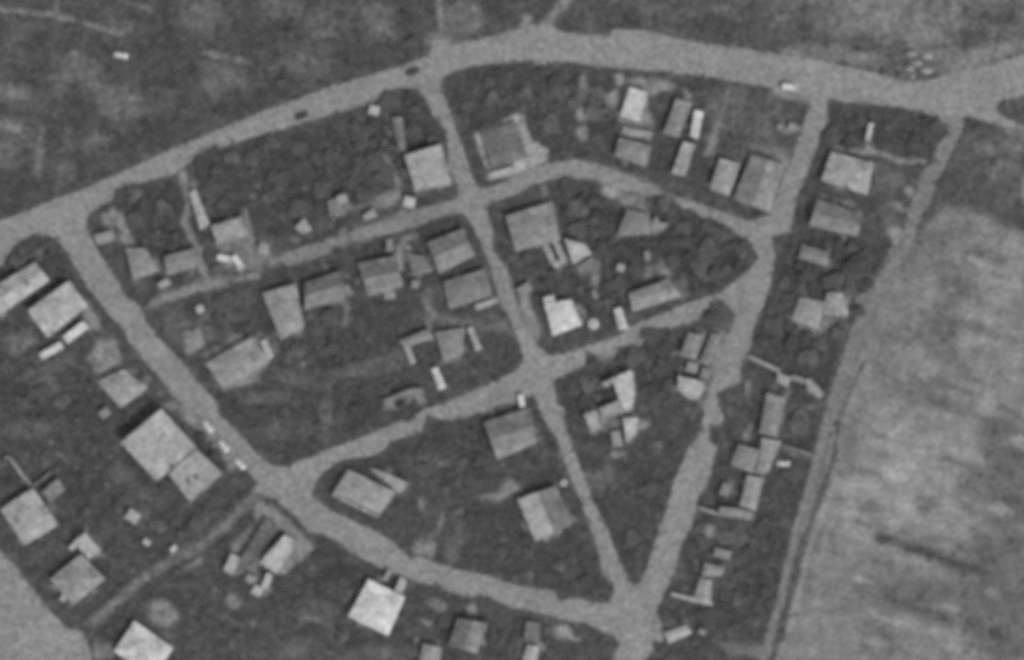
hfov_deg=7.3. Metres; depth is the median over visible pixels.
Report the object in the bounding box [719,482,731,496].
shed
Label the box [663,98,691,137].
long house
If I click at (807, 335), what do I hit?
garden tree
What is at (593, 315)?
garden tree
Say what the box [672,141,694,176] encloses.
shed
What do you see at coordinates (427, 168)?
house
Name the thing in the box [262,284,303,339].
house
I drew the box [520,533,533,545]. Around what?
garden tree
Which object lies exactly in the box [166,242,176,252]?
garden tree
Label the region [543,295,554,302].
shed
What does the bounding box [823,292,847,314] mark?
house
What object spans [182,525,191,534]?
garden tree
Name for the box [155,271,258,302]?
lane
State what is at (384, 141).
garden tree
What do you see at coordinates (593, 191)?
garden tree
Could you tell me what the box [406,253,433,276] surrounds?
house
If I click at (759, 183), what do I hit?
house
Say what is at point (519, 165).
shed
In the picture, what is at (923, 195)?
track
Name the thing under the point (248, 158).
garden tree
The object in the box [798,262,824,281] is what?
garden tree
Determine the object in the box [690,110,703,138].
shed
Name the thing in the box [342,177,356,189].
garden tree
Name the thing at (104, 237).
shed
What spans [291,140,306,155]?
garden tree
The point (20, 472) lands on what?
garden wall
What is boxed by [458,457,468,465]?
garden tree
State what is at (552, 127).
garden tree
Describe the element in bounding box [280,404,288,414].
garden tree
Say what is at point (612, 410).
building
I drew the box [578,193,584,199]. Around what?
garden tree
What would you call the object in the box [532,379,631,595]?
spur street
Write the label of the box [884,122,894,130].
garden tree
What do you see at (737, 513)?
shed
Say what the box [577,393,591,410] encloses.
garden tree
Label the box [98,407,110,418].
shed
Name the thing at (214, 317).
garden tree
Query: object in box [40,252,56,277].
garden tree
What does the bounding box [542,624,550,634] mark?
garden tree
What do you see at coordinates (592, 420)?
building
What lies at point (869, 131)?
shed
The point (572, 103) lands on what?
garden tree
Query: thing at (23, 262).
garden tree
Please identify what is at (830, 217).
house
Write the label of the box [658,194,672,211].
garden tree
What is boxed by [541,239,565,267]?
courtyard house
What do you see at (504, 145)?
house
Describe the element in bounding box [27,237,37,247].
garden tree
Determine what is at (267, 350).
carport
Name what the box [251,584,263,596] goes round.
shed
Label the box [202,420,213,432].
car
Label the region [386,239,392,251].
shed
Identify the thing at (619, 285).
garden tree
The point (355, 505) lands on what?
garden wall
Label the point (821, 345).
garden tree
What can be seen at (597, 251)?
garden tree
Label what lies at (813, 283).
garden tree
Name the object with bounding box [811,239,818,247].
garden tree
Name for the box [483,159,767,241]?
loop road
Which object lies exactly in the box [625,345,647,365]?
garden tree
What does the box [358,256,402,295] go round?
house
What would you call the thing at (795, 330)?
garden tree
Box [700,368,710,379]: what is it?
shed
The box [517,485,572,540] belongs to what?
house
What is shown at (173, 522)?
garden tree
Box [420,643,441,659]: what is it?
house
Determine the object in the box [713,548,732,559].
shed
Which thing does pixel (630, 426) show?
house
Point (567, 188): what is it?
garden tree
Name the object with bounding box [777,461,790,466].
car
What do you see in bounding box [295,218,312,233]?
shed
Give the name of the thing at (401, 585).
shed
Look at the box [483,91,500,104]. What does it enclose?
garden tree
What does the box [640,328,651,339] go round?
garden tree
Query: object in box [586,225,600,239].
garden tree
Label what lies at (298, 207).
garden tree
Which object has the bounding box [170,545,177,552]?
shed
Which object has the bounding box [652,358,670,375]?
garden tree
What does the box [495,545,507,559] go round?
garden tree
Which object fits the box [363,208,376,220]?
shed
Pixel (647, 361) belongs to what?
garden tree
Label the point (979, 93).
road
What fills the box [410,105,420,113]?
garden tree
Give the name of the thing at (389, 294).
shed
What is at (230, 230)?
house
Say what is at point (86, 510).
garden tree
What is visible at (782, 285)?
garden tree
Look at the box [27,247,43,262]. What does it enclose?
garden tree
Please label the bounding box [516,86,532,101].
garden tree
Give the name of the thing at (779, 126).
shed
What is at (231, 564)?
shed
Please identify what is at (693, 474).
road
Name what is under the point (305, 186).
garden tree
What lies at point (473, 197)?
street
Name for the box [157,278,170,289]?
shed
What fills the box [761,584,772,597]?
garden tree
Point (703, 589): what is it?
building
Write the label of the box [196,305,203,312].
water tank
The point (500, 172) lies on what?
shed
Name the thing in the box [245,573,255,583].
shed
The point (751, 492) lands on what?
house
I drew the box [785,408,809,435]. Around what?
garden tree
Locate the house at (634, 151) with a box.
[615,138,651,165]
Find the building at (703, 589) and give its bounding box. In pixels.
[694,578,711,601]
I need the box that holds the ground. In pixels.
[0,0,1023,659]
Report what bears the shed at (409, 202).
on the ground
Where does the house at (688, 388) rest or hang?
on the ground
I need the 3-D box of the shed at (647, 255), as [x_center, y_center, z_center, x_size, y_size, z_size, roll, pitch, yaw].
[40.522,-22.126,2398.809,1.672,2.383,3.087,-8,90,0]
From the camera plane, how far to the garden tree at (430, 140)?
2398.77 m
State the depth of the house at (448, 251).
2395.76 m
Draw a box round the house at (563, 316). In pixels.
[544,300,581,335]
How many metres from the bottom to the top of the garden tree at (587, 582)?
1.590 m
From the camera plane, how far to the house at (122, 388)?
2396.73 m
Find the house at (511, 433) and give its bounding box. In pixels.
[484,408,535,459]
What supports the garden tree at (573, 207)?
on the ground
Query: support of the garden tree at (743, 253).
on the ground
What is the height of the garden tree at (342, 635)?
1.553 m
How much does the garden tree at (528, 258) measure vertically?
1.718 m
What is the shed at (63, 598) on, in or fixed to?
on the ground
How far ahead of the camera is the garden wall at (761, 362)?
2398.28 m
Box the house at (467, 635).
[448,618,487,652]
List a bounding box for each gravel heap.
[905,66,913,71]
[906,51,916,55]
[912,60,921,65]
[922,52,932,58]
[922,68,931,73]
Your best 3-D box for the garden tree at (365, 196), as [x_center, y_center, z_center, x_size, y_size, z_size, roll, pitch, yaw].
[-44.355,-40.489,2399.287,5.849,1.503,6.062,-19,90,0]
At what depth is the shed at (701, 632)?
2397.83 m
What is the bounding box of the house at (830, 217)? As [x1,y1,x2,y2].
[809,199,862,235]
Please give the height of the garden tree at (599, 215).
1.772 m
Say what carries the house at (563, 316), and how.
on the ground
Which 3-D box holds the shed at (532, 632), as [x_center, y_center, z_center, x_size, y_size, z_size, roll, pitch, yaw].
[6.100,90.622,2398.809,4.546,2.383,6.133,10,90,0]
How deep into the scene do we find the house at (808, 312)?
2397.01 m
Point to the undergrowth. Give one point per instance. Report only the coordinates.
(422, 360)
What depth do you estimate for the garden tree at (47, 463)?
2399.13 m
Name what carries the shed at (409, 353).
on the ground
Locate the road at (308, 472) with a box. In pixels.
[289,277,746,492]
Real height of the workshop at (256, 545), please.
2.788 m
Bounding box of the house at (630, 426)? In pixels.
[623,418,637,441]
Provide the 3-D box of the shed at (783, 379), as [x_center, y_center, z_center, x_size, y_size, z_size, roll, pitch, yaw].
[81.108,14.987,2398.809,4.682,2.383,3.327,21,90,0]
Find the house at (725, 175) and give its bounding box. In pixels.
[710,158,740,195]
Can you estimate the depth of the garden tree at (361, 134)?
2398.80 m
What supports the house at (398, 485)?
on the ground
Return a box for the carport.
[261,339,272,359]
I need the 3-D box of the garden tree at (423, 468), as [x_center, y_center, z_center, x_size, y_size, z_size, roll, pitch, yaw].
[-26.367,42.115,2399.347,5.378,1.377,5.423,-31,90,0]
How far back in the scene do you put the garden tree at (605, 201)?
2399.08 m
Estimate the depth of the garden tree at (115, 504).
2398.83 m
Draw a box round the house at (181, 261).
[164,248,199,274]
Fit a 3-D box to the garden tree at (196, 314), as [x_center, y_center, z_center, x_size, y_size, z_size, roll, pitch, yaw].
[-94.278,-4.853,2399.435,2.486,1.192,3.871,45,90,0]
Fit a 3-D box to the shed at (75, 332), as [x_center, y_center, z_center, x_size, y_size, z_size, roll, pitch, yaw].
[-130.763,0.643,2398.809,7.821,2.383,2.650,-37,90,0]
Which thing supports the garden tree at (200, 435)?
on the ground
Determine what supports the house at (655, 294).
on the ground
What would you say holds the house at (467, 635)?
on the ground
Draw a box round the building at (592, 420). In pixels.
[584,410,600,432]
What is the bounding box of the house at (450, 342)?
[435,328,464,362]
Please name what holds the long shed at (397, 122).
on the ground
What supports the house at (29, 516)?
on the ground
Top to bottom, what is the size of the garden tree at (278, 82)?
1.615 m
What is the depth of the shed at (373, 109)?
2397.82 m
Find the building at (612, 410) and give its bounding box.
[599,401,623,418]
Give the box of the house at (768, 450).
[756,438,780,472]
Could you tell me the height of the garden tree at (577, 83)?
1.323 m
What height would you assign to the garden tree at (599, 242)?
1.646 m
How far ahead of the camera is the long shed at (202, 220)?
2397.61 m
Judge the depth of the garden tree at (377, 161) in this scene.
2398.70 m
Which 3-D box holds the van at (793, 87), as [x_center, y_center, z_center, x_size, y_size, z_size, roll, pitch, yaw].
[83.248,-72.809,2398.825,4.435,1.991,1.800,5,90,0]
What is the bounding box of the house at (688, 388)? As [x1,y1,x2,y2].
[678,376,705,399]
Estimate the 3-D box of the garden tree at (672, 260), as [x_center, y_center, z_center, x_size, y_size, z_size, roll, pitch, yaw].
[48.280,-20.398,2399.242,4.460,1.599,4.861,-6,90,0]
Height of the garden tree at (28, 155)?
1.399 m
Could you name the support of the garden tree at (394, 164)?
on the ground
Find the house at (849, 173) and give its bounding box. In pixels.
[821,152,872,194]
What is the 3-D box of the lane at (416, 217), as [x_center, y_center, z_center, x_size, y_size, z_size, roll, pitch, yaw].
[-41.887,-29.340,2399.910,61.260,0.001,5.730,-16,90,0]
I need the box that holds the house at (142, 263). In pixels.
[126,248,159,280]
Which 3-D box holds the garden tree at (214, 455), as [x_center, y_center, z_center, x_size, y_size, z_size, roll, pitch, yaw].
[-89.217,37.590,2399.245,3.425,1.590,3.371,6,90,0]
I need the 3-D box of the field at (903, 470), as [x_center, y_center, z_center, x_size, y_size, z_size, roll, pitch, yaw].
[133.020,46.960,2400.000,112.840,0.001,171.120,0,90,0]
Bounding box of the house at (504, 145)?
[481,122,527,169]
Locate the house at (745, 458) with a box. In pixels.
[731,444,759,472]
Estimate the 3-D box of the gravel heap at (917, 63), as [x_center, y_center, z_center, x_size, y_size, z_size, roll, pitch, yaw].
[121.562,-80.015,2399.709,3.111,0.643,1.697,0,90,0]
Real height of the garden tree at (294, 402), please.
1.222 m
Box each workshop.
[240,518,275,566]
[260,535,296,573]
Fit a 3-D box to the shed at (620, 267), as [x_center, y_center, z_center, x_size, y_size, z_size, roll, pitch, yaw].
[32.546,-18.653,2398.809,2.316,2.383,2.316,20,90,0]
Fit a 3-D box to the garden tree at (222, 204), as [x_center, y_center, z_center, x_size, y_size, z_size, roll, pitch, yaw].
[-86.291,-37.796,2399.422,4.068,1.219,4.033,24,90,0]
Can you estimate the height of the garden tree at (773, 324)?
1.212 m
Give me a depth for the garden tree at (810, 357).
2398.69 m
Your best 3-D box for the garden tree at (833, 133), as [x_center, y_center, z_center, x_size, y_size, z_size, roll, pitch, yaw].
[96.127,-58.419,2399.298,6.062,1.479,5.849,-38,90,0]
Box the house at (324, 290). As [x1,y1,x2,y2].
[305,271,344,309]
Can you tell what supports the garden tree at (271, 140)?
on the ground
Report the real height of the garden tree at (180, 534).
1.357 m
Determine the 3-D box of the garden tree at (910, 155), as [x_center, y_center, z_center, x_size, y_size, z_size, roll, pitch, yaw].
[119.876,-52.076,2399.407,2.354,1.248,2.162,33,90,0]
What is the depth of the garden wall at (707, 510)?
2398.28 m
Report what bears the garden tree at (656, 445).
on the ground
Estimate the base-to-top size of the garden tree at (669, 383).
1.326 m
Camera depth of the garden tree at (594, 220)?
2398.77 m
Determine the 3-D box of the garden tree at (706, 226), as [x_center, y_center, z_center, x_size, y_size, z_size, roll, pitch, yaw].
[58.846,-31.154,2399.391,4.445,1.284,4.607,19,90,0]
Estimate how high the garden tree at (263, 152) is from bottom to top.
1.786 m
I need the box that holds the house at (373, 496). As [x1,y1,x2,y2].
[334,470,394,513]
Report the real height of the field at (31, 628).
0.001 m
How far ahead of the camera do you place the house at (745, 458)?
2396.98 m
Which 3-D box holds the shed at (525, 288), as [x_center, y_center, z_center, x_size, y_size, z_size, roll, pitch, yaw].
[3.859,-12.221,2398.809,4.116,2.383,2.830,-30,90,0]
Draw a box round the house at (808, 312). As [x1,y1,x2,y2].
[792,298,825,328]
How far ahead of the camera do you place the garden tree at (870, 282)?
2398.92 m
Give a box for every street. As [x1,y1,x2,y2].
[56,229,312,497]
[259,480,662,659]
[414,84,559,378]
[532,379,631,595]
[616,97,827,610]
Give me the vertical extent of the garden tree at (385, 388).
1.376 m
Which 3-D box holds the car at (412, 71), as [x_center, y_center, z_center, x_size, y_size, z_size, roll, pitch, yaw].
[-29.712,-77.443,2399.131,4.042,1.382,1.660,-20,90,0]
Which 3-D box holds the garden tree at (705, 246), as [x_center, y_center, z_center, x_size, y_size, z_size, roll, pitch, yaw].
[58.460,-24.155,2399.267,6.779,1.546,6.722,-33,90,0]
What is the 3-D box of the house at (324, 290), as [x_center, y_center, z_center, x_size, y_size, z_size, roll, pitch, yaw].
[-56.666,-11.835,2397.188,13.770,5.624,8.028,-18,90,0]
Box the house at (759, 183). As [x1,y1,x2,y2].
[733,155,784,212]
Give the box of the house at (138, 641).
[114,621,172,659]
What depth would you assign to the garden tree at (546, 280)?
2398.56 m
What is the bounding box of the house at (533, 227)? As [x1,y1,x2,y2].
[505,201,559,251]
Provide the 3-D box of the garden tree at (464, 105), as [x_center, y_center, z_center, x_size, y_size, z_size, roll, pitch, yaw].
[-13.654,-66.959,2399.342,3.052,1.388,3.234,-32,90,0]
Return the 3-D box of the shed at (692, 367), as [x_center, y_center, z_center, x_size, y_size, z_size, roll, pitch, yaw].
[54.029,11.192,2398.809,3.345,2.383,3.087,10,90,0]
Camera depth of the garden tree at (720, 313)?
2397.67 m
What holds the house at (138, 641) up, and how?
on the ground
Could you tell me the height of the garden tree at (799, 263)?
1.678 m
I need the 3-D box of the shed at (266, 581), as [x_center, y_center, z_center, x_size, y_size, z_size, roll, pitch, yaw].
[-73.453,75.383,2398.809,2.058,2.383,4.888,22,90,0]
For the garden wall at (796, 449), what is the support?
on the ground
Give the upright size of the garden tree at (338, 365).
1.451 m
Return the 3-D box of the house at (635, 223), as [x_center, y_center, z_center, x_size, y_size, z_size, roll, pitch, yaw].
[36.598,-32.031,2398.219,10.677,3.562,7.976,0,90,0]
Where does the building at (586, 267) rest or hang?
on the ground
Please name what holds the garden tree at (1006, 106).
on the ground
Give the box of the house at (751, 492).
[740,475,763,510]
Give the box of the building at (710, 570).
[702,563,724,576]
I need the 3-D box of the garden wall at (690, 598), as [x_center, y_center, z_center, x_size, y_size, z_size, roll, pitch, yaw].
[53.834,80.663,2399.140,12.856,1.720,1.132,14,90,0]
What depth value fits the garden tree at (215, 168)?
2398.79 m
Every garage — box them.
[431,367,445,389]
[614,307,627,329]
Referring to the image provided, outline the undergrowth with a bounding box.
[0,0,1023,659]
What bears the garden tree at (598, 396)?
on the ground
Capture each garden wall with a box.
[4,455,31,484]
[33,471,51,486]
[332,493,378,517]
[670,592,712,605]
[698,506,718,514]
[747,355,780,372]
[782,445,810,454]
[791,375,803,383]
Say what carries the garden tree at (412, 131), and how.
on the ground
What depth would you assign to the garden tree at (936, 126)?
2398.87 m
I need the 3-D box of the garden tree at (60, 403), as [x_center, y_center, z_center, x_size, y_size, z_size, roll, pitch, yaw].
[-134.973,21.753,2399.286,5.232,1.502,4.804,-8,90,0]
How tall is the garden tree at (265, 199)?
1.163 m
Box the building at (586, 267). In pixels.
[575,257,595,276]
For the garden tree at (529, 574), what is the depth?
2399.15 m
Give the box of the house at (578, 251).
[565,239,590,264]
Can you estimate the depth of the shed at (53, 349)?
2397.82 m
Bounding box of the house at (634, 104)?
[620,87,648,121]
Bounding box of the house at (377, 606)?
[348,579,404,635]
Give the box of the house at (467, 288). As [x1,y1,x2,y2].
[443,269,492,308]
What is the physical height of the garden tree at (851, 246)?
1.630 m
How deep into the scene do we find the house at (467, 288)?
2396.99 m
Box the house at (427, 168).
[404,144,450,191]
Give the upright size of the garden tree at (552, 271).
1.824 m
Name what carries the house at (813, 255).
on the ground
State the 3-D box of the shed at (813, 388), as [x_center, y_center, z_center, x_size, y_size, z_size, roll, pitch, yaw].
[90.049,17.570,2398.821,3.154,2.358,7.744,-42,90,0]
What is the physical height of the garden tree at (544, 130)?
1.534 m
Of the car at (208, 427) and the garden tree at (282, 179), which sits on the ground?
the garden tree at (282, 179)
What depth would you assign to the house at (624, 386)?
2396.23 m
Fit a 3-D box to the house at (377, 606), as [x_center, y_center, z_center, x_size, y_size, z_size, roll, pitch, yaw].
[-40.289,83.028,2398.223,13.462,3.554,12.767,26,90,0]
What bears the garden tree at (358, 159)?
on the ground
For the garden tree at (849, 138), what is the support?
on the ground
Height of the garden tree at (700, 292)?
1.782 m
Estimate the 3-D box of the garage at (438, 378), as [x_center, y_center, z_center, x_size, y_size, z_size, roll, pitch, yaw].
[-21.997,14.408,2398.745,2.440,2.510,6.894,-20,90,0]
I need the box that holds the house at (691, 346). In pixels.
[680,333,704,359]
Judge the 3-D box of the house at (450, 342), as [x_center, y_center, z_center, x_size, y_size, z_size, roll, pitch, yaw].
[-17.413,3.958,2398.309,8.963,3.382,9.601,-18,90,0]
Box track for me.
[759,115,963,659]
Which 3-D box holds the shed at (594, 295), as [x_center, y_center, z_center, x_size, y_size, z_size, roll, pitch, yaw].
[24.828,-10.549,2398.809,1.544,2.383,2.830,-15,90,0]
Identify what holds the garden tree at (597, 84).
on the ground
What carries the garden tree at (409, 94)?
on the ground
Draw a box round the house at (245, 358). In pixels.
[205,337,269,388]
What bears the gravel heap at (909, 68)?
on the ground
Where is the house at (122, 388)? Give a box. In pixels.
[97,370,147,407]
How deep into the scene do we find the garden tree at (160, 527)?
2398.86 m
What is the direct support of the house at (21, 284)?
on the ground
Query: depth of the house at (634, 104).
2396.40 m
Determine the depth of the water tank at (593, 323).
2397.91 m
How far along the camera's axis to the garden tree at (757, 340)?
2398.80 m
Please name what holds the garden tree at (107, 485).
on the ground
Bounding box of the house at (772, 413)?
[759,392,785,436]
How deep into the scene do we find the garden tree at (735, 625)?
2398.90 m
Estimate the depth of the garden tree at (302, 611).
2399.00 m
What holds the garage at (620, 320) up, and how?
on the ground
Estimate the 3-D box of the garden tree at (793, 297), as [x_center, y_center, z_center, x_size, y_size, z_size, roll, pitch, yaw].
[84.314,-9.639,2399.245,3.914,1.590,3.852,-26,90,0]
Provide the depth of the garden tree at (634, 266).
2398.85 m
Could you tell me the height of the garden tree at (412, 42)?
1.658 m
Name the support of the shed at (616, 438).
on the ground
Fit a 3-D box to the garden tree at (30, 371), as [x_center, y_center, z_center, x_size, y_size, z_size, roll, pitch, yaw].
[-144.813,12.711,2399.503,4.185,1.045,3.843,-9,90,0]
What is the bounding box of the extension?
[73,533,100,558]
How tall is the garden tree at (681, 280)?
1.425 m
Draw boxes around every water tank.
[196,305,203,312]
[560,479,567,486]
[588,318,598,329]
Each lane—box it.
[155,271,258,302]
[275,198,463,264]
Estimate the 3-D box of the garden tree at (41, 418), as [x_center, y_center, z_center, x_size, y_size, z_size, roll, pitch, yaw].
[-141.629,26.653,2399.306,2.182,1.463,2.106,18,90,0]
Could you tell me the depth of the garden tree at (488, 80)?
2399.06 m
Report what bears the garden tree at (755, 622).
on the ground
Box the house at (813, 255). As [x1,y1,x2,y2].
[799,244,829,265]
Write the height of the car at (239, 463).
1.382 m
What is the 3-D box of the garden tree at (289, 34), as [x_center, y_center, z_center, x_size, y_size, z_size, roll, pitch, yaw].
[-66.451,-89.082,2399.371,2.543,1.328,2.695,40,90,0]
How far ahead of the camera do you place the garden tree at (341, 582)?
2399.10 m
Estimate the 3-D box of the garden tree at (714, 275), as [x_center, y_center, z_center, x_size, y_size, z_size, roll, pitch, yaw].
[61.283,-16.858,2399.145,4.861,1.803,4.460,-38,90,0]
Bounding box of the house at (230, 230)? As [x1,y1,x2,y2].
[211,217,249,244]
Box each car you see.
[114,52,127,58]
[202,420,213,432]
[218,440,229,452]
[234,457,245,469]
[295,111,308,120]
[406,67,419,75]
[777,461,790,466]
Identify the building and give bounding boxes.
[121,409,222,501]
[399,329,432,347]
[575,257,595,276]
[584,410,600,432]
[599,401,623,418]
[694,578,711,601]
[699,334,722,365]
[702,563,724,576]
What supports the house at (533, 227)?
on the ground
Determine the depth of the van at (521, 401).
2397.83 m
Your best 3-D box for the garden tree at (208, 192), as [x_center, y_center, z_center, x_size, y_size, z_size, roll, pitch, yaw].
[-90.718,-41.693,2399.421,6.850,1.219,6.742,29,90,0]
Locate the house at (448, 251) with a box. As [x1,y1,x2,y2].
[427,229,473,272]
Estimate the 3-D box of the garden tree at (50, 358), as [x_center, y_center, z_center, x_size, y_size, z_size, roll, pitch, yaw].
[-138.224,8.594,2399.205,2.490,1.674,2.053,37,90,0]
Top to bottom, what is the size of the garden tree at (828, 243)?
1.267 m
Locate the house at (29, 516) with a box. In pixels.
[0,488,57,544]
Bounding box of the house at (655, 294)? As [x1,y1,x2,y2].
[628,279,681,310]
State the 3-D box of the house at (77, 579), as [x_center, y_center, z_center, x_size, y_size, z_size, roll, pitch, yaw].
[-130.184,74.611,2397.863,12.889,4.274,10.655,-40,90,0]
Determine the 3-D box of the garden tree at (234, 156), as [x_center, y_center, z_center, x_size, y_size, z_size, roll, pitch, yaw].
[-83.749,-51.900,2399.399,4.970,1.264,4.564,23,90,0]
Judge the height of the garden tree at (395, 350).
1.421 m
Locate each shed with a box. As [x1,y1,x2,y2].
[39,342,63,358]
[42,478,65,501]
[59,594,66,601]
[63,321,88,342]
[68,543,76,550]
[94,231,114,244]
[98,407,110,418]
[125,508,140,523]
[142,538,150,546]
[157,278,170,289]
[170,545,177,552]
[189,190,208,229]
[223,554,239,574]
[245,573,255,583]
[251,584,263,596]
[261,573,272,589]
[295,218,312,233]
[337,194,347,204]
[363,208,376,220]
[368,105,379,115]
[382,569,392,581]
[383,388,425,408]
[384,290,395,299]
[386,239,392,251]
[392,117,405,150]
[394,254,402,270]
[395,577,407,593]
[403,196,415,207]
[404,347,415,364]
[412,281,417,287]
[467,327,481,350]
[474,297,497,310]
[489,166,512,177]
[513,159,525,171]
[517,282,532,296]
[523,621,540,642]
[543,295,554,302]
[591,290,597,299]
[611,431,622,446]
[616,263,625,272]
[622,127,652,137]
[644,251,650,261]
[651,217,668,234]
[664,625,691,643]
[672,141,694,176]
[686,361,698,372]
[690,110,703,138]
[698,629,705,635]
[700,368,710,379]
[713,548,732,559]
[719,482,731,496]
[719,507,754,519]
[777,124,781,129]
[777,372,790,387]
[788,123,794,130]
[803,379,823,398]
[865,123,873,140]
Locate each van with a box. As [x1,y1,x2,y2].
[217,254,231,261]
[231,254,243,268]
[517,394,525,409]
[782,84,796,90]
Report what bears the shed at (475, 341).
on the ground
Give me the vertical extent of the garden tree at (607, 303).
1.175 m
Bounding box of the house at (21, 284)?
[0,262,48,314]
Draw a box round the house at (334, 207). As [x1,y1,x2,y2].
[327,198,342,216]
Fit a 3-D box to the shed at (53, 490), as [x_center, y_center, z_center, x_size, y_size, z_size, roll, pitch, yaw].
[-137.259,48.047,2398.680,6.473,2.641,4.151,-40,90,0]
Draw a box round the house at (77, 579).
[50,554,104,604]
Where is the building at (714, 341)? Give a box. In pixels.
[699,334,722,365]
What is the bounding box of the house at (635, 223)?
[617,210,651,235]
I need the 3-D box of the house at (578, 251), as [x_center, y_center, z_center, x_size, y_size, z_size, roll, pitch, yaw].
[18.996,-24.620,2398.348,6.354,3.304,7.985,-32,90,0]
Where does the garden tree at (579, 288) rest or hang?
on the ground
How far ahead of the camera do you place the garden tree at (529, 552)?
2399.20 m
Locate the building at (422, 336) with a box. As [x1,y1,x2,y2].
[399,329,432,347]
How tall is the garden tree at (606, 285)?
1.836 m
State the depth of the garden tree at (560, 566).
2399.14 m
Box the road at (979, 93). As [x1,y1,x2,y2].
[0,25,1023,266]
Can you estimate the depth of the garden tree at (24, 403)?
2398.89 m
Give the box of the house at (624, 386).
[603,370,634,411]
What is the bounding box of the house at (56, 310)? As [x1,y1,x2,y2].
[28,281,86,336]
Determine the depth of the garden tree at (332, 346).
2398.86 m
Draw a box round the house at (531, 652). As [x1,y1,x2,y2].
[523,645,538,659]
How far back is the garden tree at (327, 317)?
2398.67 m
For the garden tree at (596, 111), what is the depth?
2397.91 m
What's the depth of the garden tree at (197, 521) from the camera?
2398.94 m
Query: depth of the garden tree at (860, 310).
2398.65 m
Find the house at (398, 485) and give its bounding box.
[371,468,408,492]
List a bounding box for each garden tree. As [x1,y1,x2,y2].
[9,253,32,271]
[14,395,29,410]
[23,366,35,378]
[24,151,31,158]
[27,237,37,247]
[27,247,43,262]
[28,415,34,422]
[37,415,43,421]
[39,454,51,467]
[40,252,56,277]
[47,355,54,361]
[54,394,69,409]
[61,271,70,278]
[73,416,81,422]
[82,507,90,516]
[103,481,113,490]
[112,496,120,508]
[114,607,121,613]
[127,184,142,202]
[127,211,142,225]
[132,465,138,470]
[149,518,166,534]
[154,199,171,215]
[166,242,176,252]
[170,518,180,526]
[171,231,177,239]
[176,531,186,540]
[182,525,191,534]
[188,515,203,526]
[192,310,201,318]
[195,432,204,439]
[197,180,220,203]
[209,450,219,460]
[211,165,221,173]
[211,313,216,322]
[216,197,230,208]
[224,150,240,164]
[243,149,257,166]
[253,143,269,158]
[257,138,263,147]
[261,192,272,205]
[264,133,279,147]
[268,171,289,192]
[276,79,284,85]
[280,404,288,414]
[284,349,295,362]
[286,30,294,37]
[287,199,307,217]
[290,398,300,406]
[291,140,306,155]
[291,343,309,357]
[296,606,308,620]
[302,182,311,190]
[309,151,323,164]
[311,551,324,564]
[312,180,332,198]
[314,420,323,428]
[320,309,340,326]
[323,148,339,163]
[324,342,338,354]
[335,363,342,369]
[335,629,347,643]
[338,574,349,586]
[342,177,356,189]
[350,122,373,145]
[351,403,362,410]
[353,155,361,163]
[355,184,373,206]
[366,148,385,169]
[366,459,375,468]
[368,114,380,132]
[377,384,390,395]
[378,91,401,110]
[379,136,387,146]
[388,345,400,357]
[392,160,398,167]
[396,166,407,179]
[404,121,421,143]
[405,91,412,97]
[406,36,419,47]
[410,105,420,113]
[412,448,424,461]
[413,462,431,477]
[427,137,436,146]
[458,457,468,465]
[461,101,469,111]
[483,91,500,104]
[484,76,494,87]
[486,637,492,644]
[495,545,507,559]
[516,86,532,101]
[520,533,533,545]
[520,570,532,582]
[522,249,538,264]
[522,547,533,558]
[539,127,548,135]
[540,113,559,134]
[540,278,548,284]
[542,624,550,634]
[549,268,556,274]
[553,559,566,571]
[560,177,577,197]
[567,94,581,109]
[567,199,587,217]
[567,220,588,239]
[572,76,579,87]
[573,285,582,294]
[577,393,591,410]
[577,574,594,589]
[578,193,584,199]
[579,374,601,393]
[585,94,612,121]
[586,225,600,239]
[587,216,597,224]
[588,195,598,205]
[588,309,596,318]
[590,188,597,194]
[592,243,609,260]
[592,393,601,401]
[593,210,605,223]
[594,82,600,89]
[596,240,603,245]
[602,281,610,290]
[603,198,608,204]
[603,299,614,310]
[608,273,630,296]
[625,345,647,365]
[626,528,640,546]
[628,259,640,272]
[638,481,656,497]
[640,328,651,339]
[641,357,653,369]
[643,370,652,380]
[646,439,662,455]
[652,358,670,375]
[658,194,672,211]
[663,378,674,389]
[666,254,680,269]
[672,271,688,286]
[675,220,692,235]
[681,236,690,247]
[689,256,708,278]
[693,283,706,299]
[697,236,716,258]
[700,219,715,233]
[707,300,734,328]
[708,267,724,281]
[711,226,728,245]
[722,264,730,274]
[728,267,742,277]
[730,241,737,247]
[730,622,739,630]
[733,591,748,606]
[736,247,747,257]
[747,616,760,627]
[754,337,760,342]
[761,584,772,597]
[763,316,783,337]
[777,277,788,289]
[783,320,794,331]
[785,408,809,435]
[787,291,797,304]
[793,327,799,334]
[795,260,803,270]
[797,349,820,367]
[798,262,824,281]
[803,330,813,339]
[808,278,820,297]
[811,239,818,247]
[812,334,826,351]
[821,124,843,142]
[821,272,844,292]
[824,239,832,247]
[830,322,848,339]
[841,141,848,146]
[842,255,871,280]
[842,280,856,296]
[845,241,858,252]
[846,134,855,142]
[852,305,866,317]
[864,277,873,286]
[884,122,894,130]
[907,133,921,149]
[908,153,915,158]
[930,119,941,131]
[999,101,1011,111]
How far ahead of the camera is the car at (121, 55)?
2399.11 m
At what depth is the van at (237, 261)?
2397.99 m
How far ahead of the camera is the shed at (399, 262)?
2397.87 m
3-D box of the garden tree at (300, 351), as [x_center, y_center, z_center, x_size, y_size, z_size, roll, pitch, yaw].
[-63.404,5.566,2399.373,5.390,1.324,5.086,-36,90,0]
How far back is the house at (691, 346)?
2397.10 m
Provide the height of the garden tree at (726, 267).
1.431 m
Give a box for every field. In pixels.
[0,552,91,659]
[778,201,1023,659]

